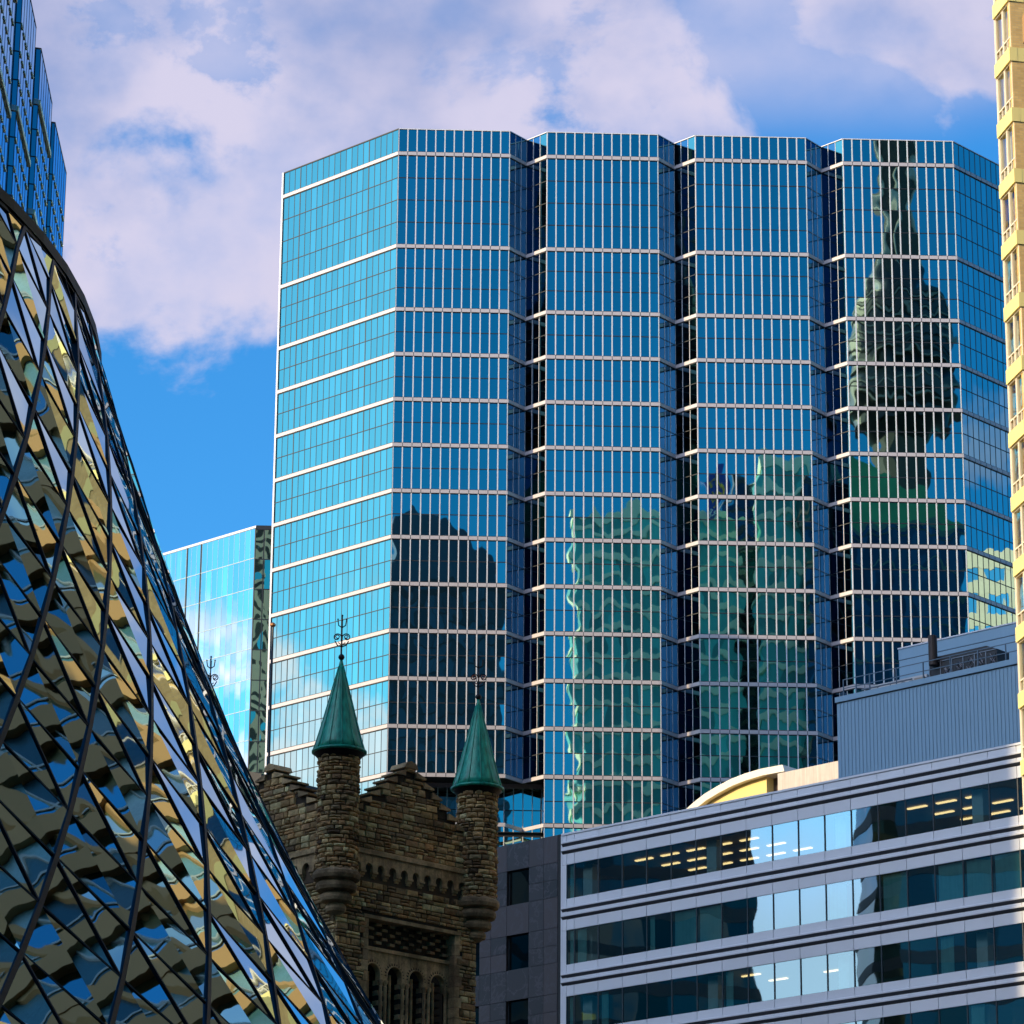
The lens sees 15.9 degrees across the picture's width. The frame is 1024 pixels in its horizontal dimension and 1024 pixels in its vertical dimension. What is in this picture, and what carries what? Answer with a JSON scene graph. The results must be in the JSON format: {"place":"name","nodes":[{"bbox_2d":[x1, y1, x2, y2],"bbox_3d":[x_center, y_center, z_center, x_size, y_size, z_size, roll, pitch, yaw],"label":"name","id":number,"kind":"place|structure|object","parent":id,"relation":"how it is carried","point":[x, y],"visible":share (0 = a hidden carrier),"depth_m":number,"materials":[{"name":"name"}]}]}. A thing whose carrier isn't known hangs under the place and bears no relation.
{"place":"outdoors","nodes":[
{"label":"outdoors","id":0,"kind":"place"},
{"bbox_2d":[0,0,66,255],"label":"sawtooth glass tower","id":1,"kind":"structure","parent":0,"point":[33,173],"depth_m":304.94,"materials":[{"name":"glass"}]},
{"bbox_2d":[0,187,383,1023],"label":"glass concert hall","id":2,"kind":"structure","parent":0,"point":[148,873],"depth_m":60.70,"materials":[{"name":"blue glass"}]},
{"bbox_2d":[163,525,271,773],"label":"cyan glass tower","id":3,"kind":"structure","parent":0,"point":[222,585],"depth_m":461.56,"materials":[{"name":"glass"}]},
{"bbox_2d":[206,614,503,1023],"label":"stone church tower","id":4,"kind":"structure","parent":0,"point":[397,871],"depth_m":145.28,"materials":[{"name":"stone"}]},
{"bbox_2d":[31,0,1006,552],"label":"sky","id":5,"kind":"structure","parent":0,"point":[179,123],"materials":[{"name":"blue"}]},
{"bbox_2d":[264,128,1023,846],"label":"glass office tower","id":6,"kind":"structure","parent":0,"point":[646,474],"depth_m":373.12,"materials":[{"name":"glass"}]},
{"bbox_2d":[560,742,1023,1023],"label":"striped office block","id":7,"kind":"structure","parent":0,"point":[894,895],"depth_m":207.49,"materials":[{"name":"silver metal"}]},
{"bbox_2d":[566,997,572,1023],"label":"window","id":8,"kind":"structure","parent":7,"relation":"in","point":[571,999],"depth_m":216.51,"materials":[{"name":"teal glass"}]},
{"bbox_2d":[566,865,573,898],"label":"window","id":9,"kind":"structure","parent":7,"relation":"in","point":[571,867],"depth_m":218.93,"materials":[{"name":"teal glass"}]},
{"bbox_2d":[566,931,573,964],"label":"window","id":10,"kind":"structure","parent":7,"relation":"in","point":[571,932],"depth_m":217.68,"materials":[{"name":"teal glass"}]},
{"bbox_2d":[574,864,575,896],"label":"window mullion","id":11,"kind":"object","parent":7,"relation":"in","point":[574,864],"depth_m":218.53,"materials":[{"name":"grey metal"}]},
{"bbox_2d":[574,996,575,1023],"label":"window","id":12,"kind":"structure","parent":7,"relation":"in","point":[574,996],"depth_m":216.09,"materials":[{"name":"black glass"}]},
{"bbox_2d":[574,928,586,963],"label":"window","id":13,"kind":"structure","parent":7,"relation":"in","point":[582,934],"depth_m":217.15,"materials":[{"name":"teal glass"}]},
{"bbox_2d":[598,859,599,892],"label":"window mullion","id":14,"kind":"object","parent":7,"relation":"in","point":[598,859],"depth_m":217.31,"materials":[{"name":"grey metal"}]},
{"bbox_2d":[598,925,599,958],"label":"window","id":15,"kind":"structure","parent":7,"relation":"in","point":[598,925],"depth_m":216.09,"materials":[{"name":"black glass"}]},
{"bbox_2d":[598,991,608,1023],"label":"window","id":16,"kind":"structure","parent":7,"relation":"in","point":[605,995],"depth_m":214.77,"materials":[{"name":"teal glass"}]},
{"bbox_2d":[622,854,623,888],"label":"window mullion","id":17,"kind":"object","parent":7,"relation":"in","point":[622,854],"depth_m":216.12,"materials":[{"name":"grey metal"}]},
{"bbox_2d":[622,921,623,954],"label":"window","id":18,"kind":"structure","parent":7,"relation":"in","point":[622,921],"depth_m":214.88,"materials":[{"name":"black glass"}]},
{"bbox_2d":[622,988,623,1022],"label":"window","id":19,"kind":"structure","parent":7,"relation":"in","point":[622,988],"depth_m":213.62,"materials":[{"name":"black glass"}]},
{"bbox_2d":[646,850,647,883],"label":"window mullion","id":20,"kind":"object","parent":7,"relation":"in","point":[646,850],"depth_m":214.88,"materials":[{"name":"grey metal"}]},
{"bbox_2d":[646,984,648,1018],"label":"window","id":21,"kind":"structure","parent":7,"relation":"in","point":[647,985],"depth_m":212.43,"materials":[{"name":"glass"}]},
{"bbox_2d":[646,916,654,950],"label":"window","id":22,"kind":"structure","parent":7,"relation":"in","point":[652,919],"depth_m":213.68,"materials":[{"name":"teal glass"}]},
{"bbox_2d":[670,845,672,879],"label":"window mullion","id":23,"kind":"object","parent":7,"relation":"in","point":[671,846],"depth_m":213.73,"materials":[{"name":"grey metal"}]},
{"bbox_2d":[671,980,673,1014],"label":"window","id":24,"kind":"structure","parent":7,"relation":"in","point":[672,988],"depth_m":211.19,"materials":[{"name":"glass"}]},
{"bbox_2d":[671,909,695,946],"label":"window","id":25,"kind":"structure","parent":7,"relation":"in","point":[685,921],"depth_m":212.12,"materials":[{"name":"teal glass"}]},
{"bbox_2d":[695,840,697,874],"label":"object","id":26,"kind":"structure","parent":7,"relation":"in","point":[696,852],"depth_m":212.48,"materials":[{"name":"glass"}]},
{"bbox_2d":[696,976,698,1010],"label":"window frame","id":27,"kind":"structure","parent":7,"relation":"in","point":[697,977],"depth_m":210.06,"materials":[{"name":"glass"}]},
{"bbox_2d":[696,905,721,942],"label":"window","id":28,"kind":"structure","parent":7,"relation":"in","point":[710,917],"depth_m":210.93,"materials":[{"name":"teal glass"}]},
{"bbox_2d":[720,835,722,869],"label":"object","id":29,"kind":"structure","parent":7,"relation":"in","point":[721,837],"depth_m":211.34,"materials":[{"name":"glass"}]},
{"bbox_2d":[721,903,723,937],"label":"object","id":30,"kind":"structure","parent":7,"relation":"in","point":[722,927],"depth_m":210.00,"materials":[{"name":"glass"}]},
{"bbox_2d":[722,971,733,1006],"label":"window","id":31,"kind":"structure","parent":7,"relation":"in","point":[729,975],"depth_m":208.73,"materials":[{"name":"teal glass"}]},
{"bbox_2d":[687,765,796,808],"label":"curved roof hall","id":32,"kind":"structure","parent":7,"relation":"on","point":[759,781],"depth_m":258.43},
{"bbox_2d":[746,830,747,865],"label":"window mullion","id":33,"kind":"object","parent":7,"relation":"in","point":[746,830],"depth_m":210.11,"materials":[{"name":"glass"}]},
{"bbox_2d":[747,898,748,933],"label":"window mullion","id":34,"kind":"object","parent":7,"relation":"in","point":[747,898],"depth_m":208.83,"materials":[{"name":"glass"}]},
{"bbox_2d":[748,967,749,1002],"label":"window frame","id":35,"kind":"structure","parent":7,"relation":"in","point":[748,967],"depth_m":207.61,"materials":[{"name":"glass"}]},
{"bbox_2d":[771,825,773,860],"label":"window mullion","id":36,"kind":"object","parent":7,"relation":"in","point":[772,827],"depth_m":208.88,"materials":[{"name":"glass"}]},
{"bbox_2d":[772,894,774,929],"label":"window mullion","id":37,"kind":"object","parent":7,"relation":"in","point":[772,894],"depth_m":207.66,"materials":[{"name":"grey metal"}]},
{"bbox_2d":[774,963,775,998],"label":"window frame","id":38,"kind":"structure","parent":7,"relation":"in","point":[774,963],"depth_m":206.40,"materials":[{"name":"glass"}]},
{"bbox_2d":[797,820,799,855],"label":"window mullion","id":39,"kind":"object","parent":7,"relation":"in","point":[798,822],"depth_m":207.71,"materials":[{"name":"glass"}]},
{"bbox_2d":[799,889,800,924],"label":"window mullion","id":40,"kind":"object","parent":7,"relation":"in","point":[799,889],"depth_m":206.45,"materials":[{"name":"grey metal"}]},
{"bbox_2d":[800,959,802,994],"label":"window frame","id":41,"kind":"structure","parent":7,"relation":"in","point":[801,986],"depth_m":205.14,"materials":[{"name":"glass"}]},
{"bbox_2d":[778,761,837,789],"bbox_3d":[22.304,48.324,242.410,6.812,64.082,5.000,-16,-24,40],"label":"concrete stair head","id":42,"kind":"object","parent":7,"relation":"on","point":[809,775],"visible":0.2,"depth_m":250.99},
{"bbox_2d":[824,815,826,850],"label":"window mullion","id":43,"kind":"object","parent":7,"relation":"in","point":[825,847],"depth_m":206.45,"materials":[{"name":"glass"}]},
{"bbox_2d":[826,955,828,990],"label":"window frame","id":44,"kind":"structure","parent":7,"relation":"in","point":[826,955],"depth_m":203.99,"materials":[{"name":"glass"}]},
{"bbox_2d":[825,882,847,920],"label":"window","id":45,"kind":"structure","parent":7,"relation":"in","point":[838,892],"depth_m":204.99,"materials":[{"name":"blue glass"}]},
{"bbox_2d":[850,810,852,845],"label":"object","id":46,"kind":"structure","parent":7,"relation":"in","point":[851,812],"depth_m":205.29,"materials":[{"name":"glass"}]},
{"bbox_2d":[852,880,854,915],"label":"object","id":47,"kind":"structure","parent":7,"relation":"in","point":[853,901],"depth_m":203.99,"materials":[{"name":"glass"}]},
{"bbox_2d":[853,950,855,986],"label":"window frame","id":48,"kind":"structure","parent":7,"relation":"in","point":[854,951],"depth_m":202.80,"materials":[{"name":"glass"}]},
{"bbox_2d":[855,1020,874,1023],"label":"window","id":49,"kind":"structure","parent":7,"relation":"in","point":[873,1021],"depth_m":201.57,"materials":[{"name":"blue glass"}]},
{"bbox_2d":[877,805,879,840],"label":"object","id":50,"kind":"structure","parent":7,"relation":"in","point":[878,810],"depth_m":204.09,"materials":[{"name":"glass"}]},
{"bbox_2d":[881,946,883,982],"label":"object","id":51,"kind":"structure","parent":7,"relation":"in","point":[882,972],"depth_m":201.52,"materials":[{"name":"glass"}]},
{"bbox_2d":[879,872,909,911],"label":"window","id":52,"kind":"structure","parent":7,"relation":"in","point":[895,885],"depth_m":202.45,"materials":[{"name":"teal glass"}]},
{"bbox_2d":[904,800,907,835],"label":"window mullion","id":53,"kind":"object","parent":7,"relation":"in","point":[906,833],"depth_m":202.85,"materials":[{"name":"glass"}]},
{"bbox_2d":[906,870,909,906],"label":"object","id":54,"kind":"structure","parent":7,"relation":"in","point":[907,871],"depth_m":201.61,"materials":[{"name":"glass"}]},
{"bbox_2d":[908,941,910,978],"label":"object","id":55,"kind":"structure","parent":7,"relation":"in","point":[909,943],"depth_m":200.39,"materials":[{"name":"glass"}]},
{"bbox_2d":[835,641,1020,777],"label":"rooftop plant room","id":56,"kind":"object","parent":7,"relation":"on","point":[972,709],"visible":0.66,"depth_m":207.43,"materials":[{"name":"metal"}]},
{"bbox_2d":[861,676,926,690],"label":"rooftop pipe rack","id":57,"kind":"object","parent":56,"relation":"on","point":[878,686],"visible":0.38,"depth_m":211.87,"materials":[{"name":"metal"}]},
{"bbox_2d":[871,674,928,688],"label":"roof vent box","id":58,"kind":"object","parent":56,"relation":"on","point":[926,675],"visible":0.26,"depth_m":211.91,"materials":[{"name":"grey metal"}]},
{"bbox_2d":[897,622,1017,679],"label":"plant room","id":59,"kind":"object","parent":56,"relation":"on","point":[989,637],"visible":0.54,"depth_m":213.32,"materials":[{"name":"metal"}]},
{"bbox_2d":[928,646,1008,676],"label":"rooftop chiller","id":60,"kind":"object","parent":56,"relation":"on","point":[987,652],"visible":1,"depth_m":208.09,"materials":[{"name":"grey metal"}]},
{"bbox_2d":[928,635,937,666],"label":"exhaust flue","id":61,"kind":"object","parent":60,"relation":"on","point":[932,647],"visible":1,"depth_m":209.41,"materials":[{"name":"grey metal"}]},
{"bbox_2d":[932,795,934,830],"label":"window mullion","id":62,"kind":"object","parent":7,"relation":"in","point":[933,806],"depth_m":201.66,"materials":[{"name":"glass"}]},
{"bbox_2d":[938,1009,940,1023],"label":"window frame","id":63,"kind":"structure","parent":7,"relation":"in","point":[939,1011],"depth_m":198.15,"materials":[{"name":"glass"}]},
{"bbox_2d":[936,936,954,973],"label":"window","id":64,"kind":"structure","parent":7,"relation":"in","point":[947,943],"depth_m":199.02,"materials":[{"name":"blue glass"}]},
{"bbox_2d":[934,862,963,901],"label":"window","id":65,"kind":"structure","parent":7,"relation":"in","point":[950,875],"depth_m":200.05,"materials":[{"name":"blue glass"}]},
{"bbox_2d":[960,789,962,825],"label":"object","id":66,"kind":"structure","parent":7,"relation":"in","point":[961,803],"depth_m":200.49,"materials":[{"name":"glass"}]},
{"bbox_2d":[964,932,967,969],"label":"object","id":67,"kind":"structure","parent":7,"relation":"in","point":[965,933],"depth_m":197.91,"materials":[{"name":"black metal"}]},
{"bbox_2d":[967,1004,984,1023],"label":"window","id":68,"kind":"structure","parent":7,"relation":"in","point":[977,1011],"depth_m":196.70,"materials":[{"name":"blue glass"}]},
{"bbox_2d":[962,857,991,896],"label":"window","id":69,"kind":"structure","parent":7,"relation":"in","point":[978,870],"depth_m":198.83,"materials":[{"name":"blue glass"}]},
{"bbox_2d":[988,784,991,820],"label":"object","id":70,"kind":"structure","parent":7,"relation":"in","point":[989,790],"depth_m":199.27,"materials":[{"name":"glass"}]},
{"bbox_2d":[993,928,996,965],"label":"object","id":71,"kind":"structure","parent":7,"relation":"in","point":[994,935],"depth_m":196.75,"materials":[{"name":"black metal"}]},
{"bbox_2d":[996,1001,998,1023],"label":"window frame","id":72,"kind":"structure","parent":7,"relation":"in","point":[997,1022],"depth_m":195.60,"materials":[{"name":"metal"}]},
{"bbox_2d":[991,852,1020,892],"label":"window","id":73,"kind":"structure","parent":7,"relation":"in","point":[1007,866],"depth_m":197.62,"materials":[{"name":"blue glass"}]},
{"bbox_2d":[1017,778,1019,814],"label":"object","id":74,"kind":"structure","parent":7,"relation":"in","point":[1018,796],"depth_m":198.05,"materials":[{"name":"metal"}]},
{"bbox_2d":[1019,850,1022,887],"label":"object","id":75,"kind":"structure","parent":7,"relation":"in","point":[1020,851],"depth_m":196.75,"materials":[{"name":"metal"}]},
{"bbox_2d":[1022,923,1023,960],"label":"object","id":76,"kind":"structure","parent":7,"relation":"in","point":[1022,923],"depth_m":195.63,"materials":[{"name":"black metal"}]},
{"label":"ground","id":77,"kind":"structure","parent":0,"visible":0},
{"bbox_2d":[249,771,317,793],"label":"dark low block","id":78,"kind":"structure","parent":77,"relation":"on","point":[255,776],"depth_m":243.17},
{"bbox_2d":[473,834,560,1023],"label":"granite block","id":79,"kind":"structure","parent":77,"relation":"on","point":[518,960],"depth_m":220.34,"materials":[{"name":"grey stone"}]},
{"bbox_2d":[473,1007,478,1023],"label":"window","id":80,"kind":"structure","parent":79,"relation":"in","point":[477,1008],"depth_m":221.59,"materials":[{"name":"glass"}]},
{"bbox_2d":[473,943,479,975],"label":"window","id":81,"kind":"structure","parent":79,"relation":"in","point":[477,944],"depth_m":222.68,"materials":[{"name":"glass"}]},
{"bbox_2d":[508,933,528,970],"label":"window","id":82,"kind":"structure","parent":79,"relation":"in","point":[518,957],"depth_m":220.51,"materials":[{"name":"glass"}]},
{"bbox_2d":[508,999,528,1023],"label":"window","id":83,"kind":"structure","parent":79,"relation":"in","point":[517,1010],"depth_m":219.39,"materials":[{"name":"glass"}]},
{"bbox_2d":[509,869,528,905],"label":"window","id":84,"kind":"structure","parent":79,"relation":"in","point":[518,880],"depth_m":221.75,"materials":[{"name":"glass"}]},
{"bbox_2d":[992,0,1023,817],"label":"brick apartment tower","id":85,"kind":"structure","parent":77,"relation":"on","point":[1009,68],"depth_m":190.75,"materials":[{"name":"yellow brick"}]},
{"bbox_2d":[995,11,1003,62],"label":"window","id":86,"kind":"structure","parent":85,"relation":"in","point":[998,51],"depth_m":195.60,"materials":[{"name":"white metal"}]},
{"bbox_2d":[997,71,1008,121],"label":"window","id":87,"kind":"structure","parent":85,"relation":"in","point":[1000,111],"depth_m":194.51,"materials":[{"name":"white metal"}]},
{"bbox_2d":[1001,191,1009,243],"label":"window","id":88,"kind":"structure","parent":85,"relation":"in","point":[1005,232],"depth_m":192.33,"materials":[{"name":"white glass"}]},
{"bbox_2d":[999,131,1012,181],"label":"window","id":89,"kind":"structure","parent":85,"relation":"in","point":[1005,171],"depth_m":193.28,"materials":[{"name":"white glass"}]},
{"bbox_2d":[1002,1,1010,52],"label":"window","id":90,"kind":"structure","parent":85,"relation":"in","point":[1005,42],"depth_m":194.51,"materials":[{"name":"white glass"}]},
{"bbox_2d":[1004,61,1013,112],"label":"window","id":91,"kind":"structure","parent":85,"relation":"in","point":[1007,102],"depth_m":193.42,"materials":[{"name":"white glass"}]},
{"bbox_2d":[1004,253,1015,305],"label":"window","id":92,"kind":"structure","parent":85,"relation":"in","point":[1007,293],"depth_m":191.26,"materials":[{"name":"white glass"}]},
{"bbox_2d":[1006,122,1015,173],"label":"window","id":93,"kind":"structure","parent":85,"relation":"in","point":[1010,162],"depth_m":192.33,"materials":[{"name":"white glass"}]},
{"bbox_2d":[1006,315,1019,367],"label":"window","id":94,"kind":"structure","parent":85,"relation":"in","point":[1012,356],"depth_m":190.00,"materials":[{"name":"white glass"}]},
{"bbox_2d":[1008,378,1017,431],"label":"window","id":95,"kind":"structure","parent":85,"relation":"in","point":[1012,419],"depth_m":189.08,"materials":[{"name":"white glass"}]},
{"bbox_2d":[1009,182,1017,235],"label":"window","id":96,"kind":"structure","parent":85,"relation":"in","point":[1012,224],"depth_m":191.21,"materials":[{"name":"white glass"}]},
{"bbox_2d":[1011,244,1020,297],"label":"window","id":97,"kind":"structure","parent":85,"relation":"in","point":[1015,287],"depth_m":190.14,"materials":[{"name":"white glass"}]},
{"bbox_2d":[1011,442,1023,494],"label":"window","id":98,"kind":"structure","parent":85,"relation":"in","point":[1017,483],"depth_m":187.93,"materials":[{"name":"white glass"}]},
{"bbox_2d":[1013,506,1022,559],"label":"window","id":99,"kind":"structure","parent":85,"relation":"in","point":[1018,550],"depth_m":186.90,"materials":[{"name":"white glass"}]},
{"bbox_2d":[1014,307,1022,360],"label":"window","id":100,"kind":"structure","parent":85,"relation":"in","point":[1017,348],"depth_m":189.03,"materials":[{"name":"white glass"}]},
{"bbox_2d":[1016,370,1023,423],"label":"window","id":101,"kind":"structure","parent":85,"relation":"in","point":[1019,412],"depth_m":188.02,"materials":[{"name":"white glass"}]},
{"bbox_2d":[1016,571,1023,625],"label":"window","id":102,"kind":"structure","parent":85,"relation":"in","point":[1019,613],"depth_m":185.78,"materials":[{"name":"white glass"}]},
{"bbox_2d":[1018,436,1023,488],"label":"window","id":103,"kind":"structure","parent":85,"relation":"in","point":[1019,442],"depth_m":187.06,"materials":[{"name":"white glass"}]},
{"bbox_2d":[1018,638,1023,691],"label":"window","id":104,"kind":"structure","parent":85,"relation":"in","point":[1021,680],"depth_m":184.83,"materials":[{"name":"white glass"}]},
{"bbox_2d":[1021,503,1023,552],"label":"window","id":105,"kind":"structure","parent":85,"relation":"in","point":[1022,506],"depth_m":186.05,"materials":[{"name":"white glass"}]},
{"bbox_2d":[1021,707,1023,758],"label":"window","id":106,"kind":"structure","parent":85,"relation":"in","point":[1022,709],"depth_m":183.84,"materials":[{"name":"white glass"}]},
{"bbox_2d":[1022,13,1023,42],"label":"tawny office","id":107,"kind":"structure","parent":77,"relation":"on","point":[1023,26],"depth_m":167.61,"materials":[{"name":"stone"}]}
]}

